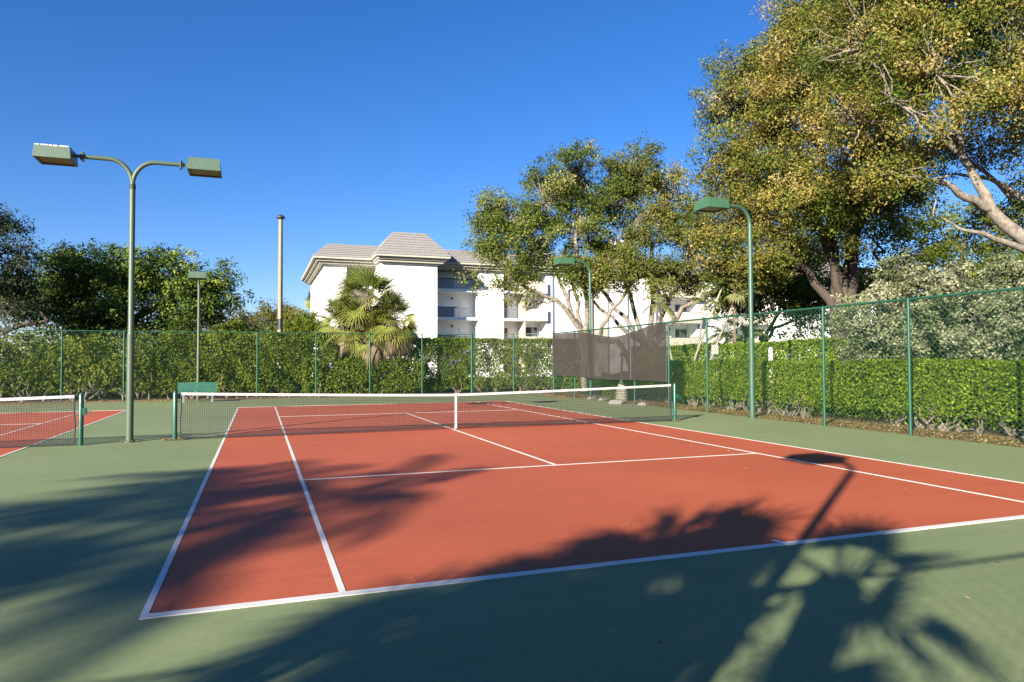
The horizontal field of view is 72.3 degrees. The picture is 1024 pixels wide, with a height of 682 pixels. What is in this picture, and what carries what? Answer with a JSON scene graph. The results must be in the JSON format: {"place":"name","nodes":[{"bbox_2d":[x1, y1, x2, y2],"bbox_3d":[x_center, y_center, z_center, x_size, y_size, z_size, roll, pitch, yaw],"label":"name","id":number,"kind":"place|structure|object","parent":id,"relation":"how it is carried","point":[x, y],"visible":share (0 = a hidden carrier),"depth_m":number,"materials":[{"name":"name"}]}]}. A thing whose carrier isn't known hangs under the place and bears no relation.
{"place":"outdoors","nodes":[
{"label":"outdoors","id":0,"kind":"place"},
{"bbox_2d":[4,378,1001,399],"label":"lawn","id":1,"kind":"structure","parent":0,"point":[449,390],"depth_m":42.81,"materials":[{"name":"green plant"}]},
{"bbox_2d":[0,202,66,332],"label":"edge tree","id":2,"kind":"object","parent":1,"relation":"on","point":[13,299],"visible":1,"depth_m":43.87,"materials":[{"name":"green plant"}]},
{"bbox_2d":[9,238,261,373],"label":"broad tree","id":3,"kind":"object","parent":1,"relation":"on","point":[80,298],"visible":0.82,"depth_m":50.76,"materials":[{"name":"green plant"}]},
{"bbox_2d":[0,313,333,398],"bbox_3d":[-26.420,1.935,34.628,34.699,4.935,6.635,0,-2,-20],"label":"undergrowth","id":4,"kind":"object","parent":1,"relation":"on","point":[114,384],"visible":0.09,"depth_m":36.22,"materials":[{"name":"green plant"}]},
{"bbox_2d":[161,315,252,344],"bbox_3d":[-17.253,0.760,39.827,2.093,4.414,5.267,-2,-2,44],"label":"round bush","id":5,"kind":"object","parent":1,"relation":"on","point":[180,324],"visible":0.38,"depth_m":39.97,"materials":[{"name":"green plant"}]},
{"bbox_2d":[276,215,284,390],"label":"utility pole","id":6,"kind":"object","parent":1,"relation":"on","point":[280,285],"visible":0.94,"depth_m":42.09,"materials":[{"name":"beige metal"}]},
{"bbox_2d":[275,310,333,358],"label":"round bush","id":7,"kind":"object","parent":1,"relation":"on","point":[300,324],"visible":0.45,"depth_m":45.60,"materials":[{"name":"green plant"}]},
{"bbox_2d":[0,393,1023,681],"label":"court surface","id":8,"kind":"object","parent":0,"point":[80,527],"visible":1,"depth_m":5.07,"materials":[{"name":"green paint"}]},
{"bbox_2d":[0,393,89,446],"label":"tennis net","id":9,"kind":"object","parent":8,"relation":"on","point":[82,411],"visible":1,"depth_m":14.68,"materials":[{"name":"black fabric"}]},
{"bbox_2d":[0,410,124,455],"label":"red court","id":10,"kind":"object","parent":8,"relation":"on","point":[94,416],"visible":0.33,"depth_m":19.90,"materials":[{"name":"paint"}]},
{"bbox_2d":[0,410,125,456],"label":"court lines","id":11,"kind":"object","parent":10,"relation":"on","point":[54,436],"visible":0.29,"depth_m":19.12,"materials":[{"name":"white paint"}]},
{"bbox_2d":[32,143,221,442],"bbox_3d":[-8.460,-0.956,15.572,3.660,6.378,0.700,0,-2,-20],"label":"light pole","id":12,"kind":"object","parent":8,"relation":"on","point":[51,154],"visible":1,"depth_m":15.52,"materials":[{"name":"green metal"}]},
{"bbox_2d":[188,271,206,400],"bbox_3d":[-14.302,-0.187,31.887,0.740,5.820,1.209,0,-2,-20],"label":"light pole","id":13,"kind":"object","parent":8,"relation":"on","point":[198,276],"visible":1,"depth_m":32.27,"materials":[{"name":"green metal"}]},
{"bbox_2d":[178,382,217,402],"bbox_3d":[-13.884,2.264,30.978,1.600,0.864,0.533,1,-2,-28],"label":"park bench","id":14,"kind":"object","parent":8,"relation":"on","point":[185,386],"visible":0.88,"depth_m":31.12,"materials":[{"name":"green paint"}]},
{"bbox_2d":[0,329,472,403],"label":"chain link fence","id":15,"kind":"object","parent":8,"relation":"on","point":[257,365],"visible":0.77,"depth_m":33.19,"materials":[{"name":"green metal"}]},
{"bbox_2d":[172,383,680,439],"bbox_3d":[-1.390,1.725,18.103,13.351,1.110,0.111,0,-2,-20],"label":"tennis net","id":16,"kind":"object","parent":8,"relation":"on","point":[175,410],"visible":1,"depth_m":17.89,"materials":[{"name":"black fabric"}]},
{"bbox_2d":[0,392,1023,446],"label":"fallen leaves","id":17,"kind":"object","parent":8,"relation":"on","point":[900,428],"visible":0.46,"depth_m":19.24,"materials":[{"name":"brown plant"}]},
{"bbox_2d":[473,333,552,394],"bbox_3d":[0.026,1.201,36.423,4.367,3.200,0.209,-1,-2,14],"label":"chain link fence","id":18,"kind":"object","parent":8,"relation":"on","point":[513,334],"visible":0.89,"depth_m":36.46,"materials":[{"name":"green metal"}]},
{"bbox_2d":[554,257,591,393],"bbox_3d":[2.885,-0.547,32.007,1.806,6.420,0.740,0,-2,-20],"label":"light pole","id":19,"kind":"object","parent":8,"relation":"on","point":[563,261],"visible":0.7,"depth_m":32.21,"materials":[{"name":"green metal"}]},
{"bbox_2d":[149,401,1023,612],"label":"red court","id":20,"kind":"object","parent":8,"relation":"on","point":[251,526],"visible":1,"depth_m":8.83,"materials":[{"name":"paint"}]},
{"bbox_2d":[139,401,1023,619],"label":"court lines","id":21,"kind":"object","parent":20,"relation":"on","point":[145,614],"visible":0.84,"depth_m":6.42,"materials":[{"name":"white paint"}]},
{"bbox_2d":[608,399,624,403],"bbox_3d":[4.283,2.518,28.487,0.654,0.328,0.594,-1,-2,19],"label":"rock","id":22,"kind":"object","parent":8,"relation":"on","point":[615,401],"visible":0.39,"depth_m":28.28,"materials":[{"name":"beige stone"}]},
{"bbox_2d":[694,197,756,418],"bbox_3d":[6.522,-0.935,21.068,1.894,6.540,0.740,0,-2,-20],"label":"light pole","id":23,"kind":"object","parent":8,"relation":"on","point":[711,204],"visible":1,"depth_m":21.23,"materials":[{"name":"green metal"}]},
{"bbox_2d":[552,287,1023,446],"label":"chain link fence","id":24,"kind":"object","parent":8,"relation":"on","point":[908,364],"visible":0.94,"depth_m":17.95,"materials":[{"name":"green metal"}]},
{"bbox_2d":[552,323,666,381],"bbox_3d":[3.892,0.594,30.766,0.122,2.182,10.580,0,-2,-20],"label":"windscreen","id":25,"kind":"object","parent":24,"relation":"attached to","point":[640,354],"visible":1,"depth_m":29.58,"materials":[{"name":"black fabric"}]},
{"bbox_2d":[0,391,1023,446],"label":"mulch bed","id":26,"kind":"object","parent":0,"point":[1002,433],"visible":0.17,"depth_m":21.98,"materials":[{"name":"brown soil"}]},
{"bbox_2d":[0,332,159,402],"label":"hedge","id":27,"kind":"object","parent":26,"relation":"on","point":[101,368],"visible":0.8,"depth_m":31.85,"materials":[{"name":"green plant"}]},
{"bbox_2d":[151,329,342,399],"bbox_3d":[-12.950,1.145,34.759,8.766,3.418,2.289,0,-2,-20],"label":"hedge","id":28,"kind":"object","parent":26,"relation":"on","point":[164,349],"visible":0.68,"depth_m":34.08,"materials":[{"name":"green plant"}]},
{"bbox_2d":[312,287,370,392],"bbox_3d":[-8.790,-0.062,36.506,3.643,5.815,3.396,-1,-2,27],"label":"fan palm","id":29,"kind":"object","parent":26,"relation":"on","point":[343,337],"visible":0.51,"depth_m":35.82,"materials":[{"name":"green plant"}]},
{"bbox_2d":[301,356,428,396],"bbox_3d":[-7.423,1.801,35.607,6.376,2.118,1.208,0,-2,-20],"label":"hedge","id":30,"kind":"object","parent":26,"relation":"on","point":[385,367],"visible":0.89,"depth_m":35.28,"materials":[{"name":"green plant"}]},
{"bbox_2d":[322,262,411,393],"bbox_3d":[-7.617,-0.760,36.788,4.978,7.217,4.760,0,-2,-20],"label":"fan palm","id":31,"kind":"object","parent":26,"relation":"on","point":[360,280],"visible":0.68,"depth_m":36.39,"materials":[{"name":"green plant"}]},
{"bbox_2d":[346,307,389,393],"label":"fan palm","id":32,"kind":"object","parent":26,"relation":"on","point":[377,355],"visible":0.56,"depth_m":35.58,"materials":[{"name":"green plant"}]},
{"bbox_2d":[361,282,424,393],"bbox_3d":[-6.125,-0.162,36.380,3.654,5.972,3.592,0,-2,-20],"label":"fan palm","id":33,"kind":"object","parent":26,"relation":"on","point":[395,343],"visible":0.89,"depth_m":35.91,"materials":[{"name":"green plant"}]},
{"bbox_2d":[345,331,580,393],"bbox_3d":[-2.314,1.183,38.608,13.665,3.502,2.149,0,-2,-20],"label":"hedge","id":34,"kind":"object","parent":26,"relation":"on","point":[445,342],"visible":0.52,"depth_m":38.28,"materials":[{"name":"green plant"}]},
{"bbox_2d":[452,137,649,391],"bbox_3d":[2.417,-4.372,39.641,11.274,14.552,6.492,0,-2,-20],"label":"spreading tree","id":35,"kind":"object","parent":26,"relation":"on","point":[568,186],"visible":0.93,"depth_m":38.88,"materials":[{"name":"green plant"}]},
{"bbox_2d":[616,380,627,400],"bbox_3d":[4.702,1.552,30.024,0.516,2.095,0.504,0,-2,-20],"label":"pedestal","id":36,"kind":"object","parent":26,"relation":"on","point":[620,384],"visible":0.28,"depth_m":29.84,"materials":[{"name":"stone"}]},
{"bbox_2d":[601,380,653,398],"bbox_3d":[5.261,1.861,32.392,1.888,1.722,2.735,0,-2,-20],"label":"bush","id":37,"kind":"object","parent":26,"relation":"on","point":[614,382],"visible":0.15,"depth_m":31.84,"materials":[{"name":"green plant"}]},
{"bbox_2d":[711,345,718,374],"bbox_3d":[8.261,1.348,28.499,0.283,2.390,0.065,0,-2,3],"label":"notice sign","id":38,"kind":"object","parent":26,"relation":"on","point":[714,351],"visible":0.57,"depth_m":28.51,"materials":[{"name":"grey metal"}]},
{"bbox_2d":[652,345,1023,438],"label":"hedge","id":39,"kind":"object","parent":26,"relation":"on","point":[983,387],"visible":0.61,"depth_m":18.97,"materials":[{"name":"green plant"}]},
{"bbox_2d":[824,247,981,420],"bbox_3d":[11.204,-0.197,20.025,4.419,4.986,2.753,0,-2,4],"label":"variegated shrub","id":40,"kind":"object","parent":26,"relation":"on","point":[911,282],"visible":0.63,"depth_m":19.73,"materials":[{"name":"green plant"}]},
{"bbox_2d":[918,246,1023,427],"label":"variegated shrub","id":41,"kind":"object","parent":26,"relation":"on","point":[1016,267],"visible":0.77,"depth_m":18.04,"materials":[{"name":"green plant"}]},
{"bbox_2d":[0,0,1023,358],"label":"sky","id":42,"kind":"structure","parent":0,"point":[352,122],"materials":[{"name":"blue"}]},
{"bbox_2d":[301,232,904,378],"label":"apartment building","id":43,"kind":"structure","parent":0,"point":[426,264],"depth_m":77.74,"materials":[{"name":"white paint"}]},
{"bbox_2d":[459,327,466,337],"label":"door","id":44,"kind":"structure","parent":43,"relation":"in","point":[462,330],"depth_m":78.57,"materials":[{"name":"white paint"}]},
{"bbox_2d":[459,300,466,316],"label":"door","id":45,"kind":"structure","parent":43,"relation":"in","point":[462,303],"depth_m":78.65,"materials":[{"name":"white paint"}]},
{"bbox_2d":[459,272,466,288],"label":"door","id":46,"kind":"structure","parent":43,"relation":"in","point":[462,274],"depth_m":78.72,"materials":[{"name":"white paint"}]},
{"bbox_2d":[504,301,506,317],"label":"door","id":47,"kind":"structure","parent":43,"relation":"in","point":[505,304],"depth_m":80.55,"materials":[{"name":"brown"}]},
{"bbox_2d":[525,327,536,336],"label":"window","id":48,"kind":"structure","parent":43,"relation":"in","point":[527,330],"depth_m":81.54,"materials":[{"name":"white glass"}]},
{"bbox_2d":[525,301,536,308],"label":"window","id":49,"kind":"structure","parent":43,"relation":"in","point":[534,306],"depth_m":81.70,"materials":[{"name":"grey glass"}]},
{"bbox_2d":[675,305,685,311],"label":"window","id":50,"kind":"structure","parent":43,"relation":"in","point":[677,307],"depth_m":88.06,"materials":[{"name":"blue glass"}]},
{"bbox_2d":[675,329,686,336],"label":"window","id":51,"kind":"structure","parent":43,"relation":"in","point":[677,335],"depth_m":88.06,"materials":[{"name":"black glass"}]},
{"bbox_2d":[704,319,745,393],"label":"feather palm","id":52,"kind":"object","parent":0,"point":[723,334],"visible":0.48,"depth_m":32.88,"materials":[{"name":"green plant"}]},
{"bbox_2d":[723,322,769,357],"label":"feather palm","id":53,"kind":"object","parent":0,"point":[755,331],"visible":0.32,"depth_m":32.81,"materials":[{"name":"green plant"}]},
{"bbox_2d":[593,388,1023,428],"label":"lawn","id":54,"kind":"structure","parent":0,"point":[969,420],"depth_m":23.93,"materials":[{"name":"green plant"}]},
{"bbox_2d":[579,131,716,335],"bbox_3d":[8.167,-4.464,40.471,9.266,14.980,7.184,0,-2,1],"label":"spreading tree","id":55,"kind":"object","parent":54,"relation":"on","point":[630,271],"visible":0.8,"depth_m":39.51,"materials":[{"name":"green plant"}]},
{"bbox_2d":[642,270,781,399],"bbox_3d":[8.978,-0.322,31.080,6.530,5.912,1.904,0,-2,-3],"label":"feather palm","id":56,"kind":"object","parent":54,"relation":"on","point":[703,299],"visible":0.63,"depth_m":31.06,"materials":[{"name":"plant"}]},
{"bbox_2d":[707,270,764,399],"bbox_3d":[9.815,-0.453,31.040,2.214,6.130,2.493,0,-2,-20],"label":"fan palm","id":57,"kind":"object","parent":54,"relation":"on","point":[740,299],"visible":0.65,"depth_m":31.00,"materials":[{"name":"green plant"}]},
{"bbox_2d":[699,246,830,353],"bbox_3d":[13.437,-1.136,36.318,7.170,7.811,4.895,0,-2,9],"label":"tree","id":58,"kind":"object","parent":54,"relation":"on","point":[801,292],"visible":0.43,"depth_m":35.57,"materials":[{"name":"green plant"}]},
{"bbox_2d":[769,347,772,399],"bbox_3d":[9.969,1.363,26.983,0.143,2.260,0.150,0,-2,-20],"label":"bollard","id":59,"kind":"object","parent":54,"relation":"on","point":[770,352],"visible":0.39,"depth_m":26.94,"materials":[{"name":"white paint"}]},
{"bbox_2d":[632,332,955,415],"bbox_3d":[10.306,1.111,30.694,1.921,3.085,18.492,0,-2,-20],"label":"hedge","id":60,"kind":"object","parent":54,"relation":"on","point":[782,349],"visible":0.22,"depth_m":27.49,"materials":[{"name":"green plant"}]},
{"bbox_2d":[672,0,974,384],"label":"giant tree","id":61,"kind":"object","parent":54,"relation":"on","point":[772,87],"visible":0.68,"depth_m":29.11,"materials":[{"name":"green plant"}]},
{"bbox_2d":[721,307,1023,399],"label":"undergrowth","id":62,"kind":"object","parent":54,"relation":"on","point":[811,328],"visible":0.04,"depth_m":33.97,"materials":[{"name":"green plant"}]},
{"bbox_2d":[780,0,1023,275],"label":"giant tree","id":63,"kind":"object","parent":54,"relation":"on","point":[897,39],"visible":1,"depth_m":20.32,"materials":[{"name":"green plant"}]},
{"bbox_2d":[786,199,1023,324],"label":"background tree","id":64,"kind":"object","parent":54,"relation":"on","point":[935,250],"visible":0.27,"depth_m":45.84,"materials":[{"name":"green plant"}]},
{"bbox_2d":[947,273,1022,384],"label":"belt tree","id":65,"kind":"object","parent":54,"relation":"on","point":[1012,281],"visible":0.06,"depth_m":35.53,"materials":[{"name":"green plant"}]},
{"bbox_3d":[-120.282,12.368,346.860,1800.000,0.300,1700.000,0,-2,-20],"label":"ground","id":66,"kind":"structure","parent":0,"visible":0},
{"bbox_2d":[0,304,302,364],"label":"wood","id":67,"kind":"object","parent":66,"relation":"on","point":[9,336],"visible":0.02,"depth_m":106.11,"materials":[{"name":"green plant"}]},
{"bbox_2d":[201,294,275,352],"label":"thin tree","id":68,"kind":"object","parent":66,"relation":"on","point":[256,324],"visible":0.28,"depth_m":65.95,"materials":[{"name":"green plant"}]},
{"bbox_2d":[223,309,263,367],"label":"olive tree","id":69,"kind":"object","parent":66,"relation":"on","point":[248,321],"visible":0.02,"depth_m":84.34,"materials":[{"name":"green plant"}]},
{"bbox_2d":[227,297,298,361],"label":"olive tree","id":70,"kind":"object","parent":66,"relation":"on","point":[266,309],"visible":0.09,"depth_m":84.77,"materials":[{"name":"green plant"}]},
{"bbox_2d":[265,299,314,359],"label":"olive tree","id":71,"kind":"object","parent":66,"relation":"on","point":[291,314],"visible":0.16,"depth_m":83.51,"materials":[{"name":"green plant"}]},
{"bbox_2d":[302,291,310,310],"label":"fan palm","id":72,"kind":"object","parent":66,"relation":"on","point":[307,304],"visible":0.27,"depth_m":99.64,"materials":[{"name":"green plant"}]}
]}

